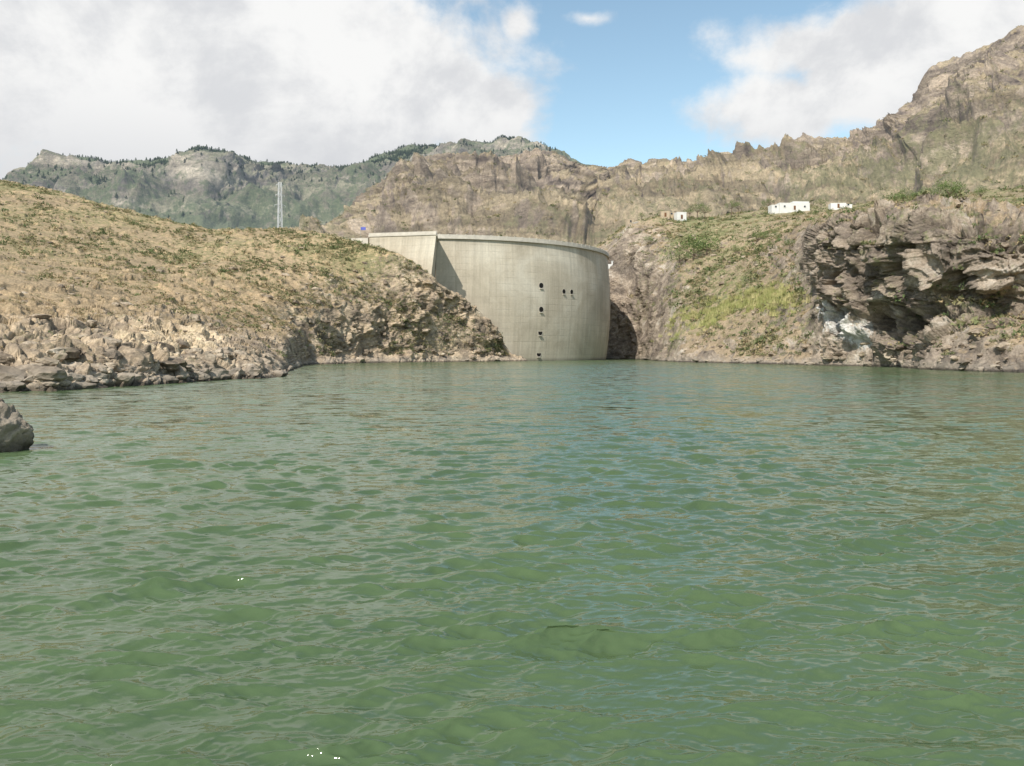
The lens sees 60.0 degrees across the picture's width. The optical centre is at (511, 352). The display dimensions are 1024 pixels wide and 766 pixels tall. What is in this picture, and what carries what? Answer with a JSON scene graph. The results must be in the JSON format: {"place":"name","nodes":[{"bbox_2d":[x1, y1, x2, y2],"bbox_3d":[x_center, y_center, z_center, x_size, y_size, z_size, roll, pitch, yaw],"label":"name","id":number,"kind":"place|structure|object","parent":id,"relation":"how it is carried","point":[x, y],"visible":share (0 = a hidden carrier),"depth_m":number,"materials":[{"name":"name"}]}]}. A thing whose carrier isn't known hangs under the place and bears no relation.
{"place":"outdoors","nodes":[
{"label":"outdoors","id":0,"kind":"place"},
{"bbox_2d":[0,180,526,392],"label":"hillside","id":1,"kind":"structure","parent":0,"point":[168,321],"depth_m":231.66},
{"bbox_2d":[0,343,286,391],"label":"shore rocks","id":2,"kind":"object","parent":1,"relation":"on","point":[50,374],"visible":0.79,"depth_m":77.27,"materials":[{"name":"grey stone"}]},
{"bbox_2d":[0,182,456,357],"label":"loose rocks","id":3,"kind":"object","parent":1,"relation":"on","point":[182,343],"visible":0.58,"depth_m":144.22,"materials":[{"name":"brown stone"}]},
{"bbox_2d":[0,179,509,362],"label":"scrub","id":4,"kind":"object","parent":1,"relation":"on","point":[181,260],"visible":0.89,"depth_m":246.34,"materials":[{"name":"green plant"}]},
{"bbox_2d":[274,182,284,227],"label":"electricity pylon","id":5,"kind":"object","parent":1,"relation":"on","point":[281,205],"visible":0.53,"depth_m":429.57,"materials":[{"name":"metal"}]},
{"bbox_2d":[206,317,506,368],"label":"shore rocks","id":6,"kind":"object","parent":1,"relation":"on","point":[383,328],"visible":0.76,"depth_m":270.41,"materials":[{"name":"stone"}]},
{"bbox_2d":[4,136,588,229],"bbox_3d":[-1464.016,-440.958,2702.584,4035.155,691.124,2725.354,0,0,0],"label":"mountain","id":7,"kind":"structure","parent":0,"point":[249,202],"depth_m":1986.78,"materials":[{"name":"grey stone"}]},
{"bbox_2d":[2,134,561,226],"bbox_3d":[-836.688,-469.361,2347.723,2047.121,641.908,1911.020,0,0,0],"label":"pine forest","id":8,"kind":"object","parent":7,"relation":"on","point":[394,157],"visible":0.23,"depth_m":2488.07,"materials":[{"name":"green plant"}]},
{"bbox_2d":[0,359,1023,765],"bbox_3d":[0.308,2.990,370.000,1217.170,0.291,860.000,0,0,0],"label":"water","id":9,"kind":"structure","parent":0,"point":[586,563],"depth_m":12.29,"materials":[{"name":"green liquid"}]},
{"bbox_2d":[0,398,33,451],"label":"boulder","id":10,"kind":"object","parent":9,"relation":"in","point":[16,431],"visible":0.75,"depth_m":26.91,"materials":[{"name":"grey stone"}]},
{"bbox_2d":[0,0,1023,179],"label":"sky","id":11,"kind":"structure","parent":0,"point":[607,83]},
{"bbox_2d":[289,25,1023,277],"bbox_3d":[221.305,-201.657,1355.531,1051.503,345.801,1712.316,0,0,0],"label":"mountain","id":12,"kind":"structure","parent":0,"point":[488,179],"depth_m":701.98,"materials":[{"name":"brown stone"}]},
{"bbox_2d":[302,26,1023,242],"bbox_3d":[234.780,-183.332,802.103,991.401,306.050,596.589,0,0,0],"label":"scrub","id":13,"kind":"object","parent":12,"relation":"on","point":[809,166],"visible":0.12,"depth_m":655.87,"materials":[{"name":"green plant"}]},
{"bbox_2d":[596,187,1023,372],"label":"rocky bank","id":14,"kind":"structure","parent":0,"point":[909,261],"depth_m":194.47,"materials":[{"name":"stone"}]},
{"bbox_2d":[616,221,638,240],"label":"retaining wall","id":15,"kind":"structure","parent":14,"relation":"on","point":[626,228],"depth_m":424.09,"materials":[{"name":"concrete"}]},
{"bbox_2d":[642,235,653,244],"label":"bush","id":16,"kind":"object","parent":14,"relation":"on","point":[648,239],"visible":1,"depth_m":394.42,"materials":[{"name":"green plant"}]},
{"bbox_2d":[660,212,673,218],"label":"walls","id":17,"kind":"structure","parent":14,"relation":"on","point":[668,214],"depth_m":434.00,"materials":[{"name":"beige paint"}]},
{"bbox_2d":[663,246,692,264],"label":"bush","id":18,"kind":"object","parent":14,"relation":"on","point":[679,258],"visible":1,"depth_m":350.06,"materials":[{"name":"green plant"}]},
{"bbox_2d":[674,213,685,220],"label":"walls","id":19,"kind":"structure","parent":14,"relation":"on","point":[677,216],"depth_m":429.65,"materials":[{"name":"white paint"}]},
{"bbox_2d":[670,229,713,259],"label":"bush","id":20,"kind":"object","parent":14,"relation":"on","point":[697,244],"visible":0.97,"depth_m":347.58,"materials":[{"name":"green plant"}]},
{"bbox_2d":[690,201,706,217],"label":"broadleaf tree","id":21,"kind":"object","parent":14,"relation":"on","point":[697,207],"visible":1,"depth_m":441.72,"materials":[{"name":"green plant"}]},
{"bbox_2d":[689,234,720,254],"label":"bush","id":22,"kind":"object","parent":14,"relation":"on","point":[708,248],"visible":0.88,"depth_m":347.22,"materials":[{"name":"green plant"}]},
{"bbox_2d":[698,203,711,218],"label":"broadleaf tree","id":23,"kind":"object","parent":14,"relation":"on","point":[706,210],"visible":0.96,"depth_m":443.92,"materials":[{"name":"green plant"}]},
{"bbox_2d":[725,199,736,214],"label":"broadleaf tree","id":24,"kind":"object","parent":14,"relation":"on","point":[732,204],"visible":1,"depth_m":439.47,"materials":[{"name":"green plant"}]},
{"bbox_2d":[653,270,819,340],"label":"shrubs","id":25,"kind":"object","parent":14,"relation":"on","point":[768,294],"visible":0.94,"depth_m":274.28,"materials":[{"name":"green plant"}]},
{"bbox_2d":[731,201,743,213],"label":"broadleaf tree","id":26,"kind":"object","parent":14,"relation":"on","point":[738,205],"visible":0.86,"depth_m":444.00,"materials":[{"name":"green plant"}]},
{"bbox_2d":[751,228,767,241],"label":"bush","id":27,"kind":"object","parent":14,"relation":"on","point":[755,233],"visible":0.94,"depth_m":332.77,"materials":[{"name":"green plant"}]},
{"bbox_2d":[761,197,775,205],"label":"broadleaf tree","id":28,"kind":"object","parent":14,"relation":"on","point":[764,201],"visible":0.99,"depth_m":445.78,"materials":[{"name":"green plant"}]},
{"bbox_2d":[744,226,793,241],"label":"retaining wall","id":29,"kind":"structure","parent":14,"relation":"on","point":[769,234],"depth_m":334.98,"materials":[{"name":"grey stone"}]},
{"bbox_2d":[764,229,778,237],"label":"bush","id":30,"kind":"object","parent":14,"relation":"on","point":[775,232],"visible":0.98,"depth_m":318.02,"materials":[{"name":"green plant"}]},
{"bbox_2d":[768,202,809,213],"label":"walls","id":31,"kind":"structure","parent":14,"relation":"on","point":[780,208],"depth_m":428.74,"materials":[{"name":"white paint"}]},
{"bbox_2d":[768,201,809,207],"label":"roof parapet","id":32,"kind":"structure","parent":31,"relation":"on","point":[791,203],"depth_m":429.08,"materials":[{"name":"white paint"}]},
{"bbox_2d":[784,238,796,248],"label":"bush","id":33,"kind":"object","parent":14,"relation":"on","point":[788,242],"visible":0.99,"depth_m":284.30,"materials":[{"name":"green plant"}]},
{"bbox_2d":[597,185,1023,355],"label":"scrub","id":34,"kind":"object","parent":14,"relation":"on","point":[759,248],"visible":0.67,"depth_m":294.09,"materials":[{"name":"green plant"}]},
{"bbox_2d":[813,198,827,204],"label":"broadleaf tree","id":35,"kind":"object","parent":14,"relation":"on","point":[821,201],"visible":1,"depth_m":439.91,"materials":[{"name":"green plant"}]},
{"bbox_2d":[642,188,1023,363],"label":"loose rocks","id":36,"kind":"object","parent":14,"relation":"on","point":[990,326],"visible":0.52,"depth_m":191.01,"materials":[{"name":"stone"}]},
{"bbox_2d":[828,204,851,209],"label":"walls","id":37,"kind":"structure","parent":14,"relation":"on","point":[831,206],"depth_m":422.70,"materials":[{"name":"white paint"}]},
{"bbox_2d":[662,336,1023,372],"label":"shore rocks","id":38,"kind":"object","parent":14,"relation":"on","point":[1002,344],"visible":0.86,"depth_m":177.20,"materials":[{"name":"stone"}]},
{"bbox_2d":[880,190,905,200],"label":"broadleaf tree","id":39,"kind":"object","parent":14,"relation":"on","point":[895,196],"visible":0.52,"depth_m":359.32,"materials":[{"name":"green plant"}]},
{"bbox_2d":[893,187,915,201],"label":"broadleaf tree","id":40,"kind":"object","parent":14,"relation":"on","point":[905,193],"visible":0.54,"depth_m":363.53,"materials":[{"name":"green plant"}]},
{"bbox_2d":[902,189,920,202],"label":"broadleaf tree","id":41,"kind":"object","parent":14,"relation":"on","point":[911,195],"visible":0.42,"depth_m":360.05,"materials":[{"name":"green plant"}]},
{"bbox_2d":[925,181,948,195],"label":"broadleaf tree","id":42,"kind":"object","parent":14,"relation":"on","point":[941,185],"visible":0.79,"depth_m":359.01,"materials":[{"name":"green plant"}]},
{"bbox_2d":[935,177,963,195],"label":"broadleaf tree","id":43,"kind":"object","parent":14,"relation":"on","point":[947,186],"visible":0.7,"depth_m":364.69,"materials":[{"name":"green plant"}]},
{"bbox_2d":[949,182,968,197],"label":"broadleaf tree","id":44,"kind":"object","parent":14,"relation":"on","point":[962,187],"visible":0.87,"depth_m":359.18,"materials":[{"name":"green plant"}]},
{"bbox_2d":[973,185,988,197],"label":"broadleaf tree","id":45,"kind":"object","parent":14,"relation":"on","point":[980,190],"visible":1,"depth_m":339.71,"materials":[{"name":"green plant"}]},
{"label":"ground","id":46,"kind":"structure","parent":0,"visible":0},
{"bbox_2d":[347,231,609,360],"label":"dam","id":47,"kind":"structure","parent":46,"relation":"on","point":[533,299],"depth_m":309.16,"materials":[{"name":"concrete"}]}
]}

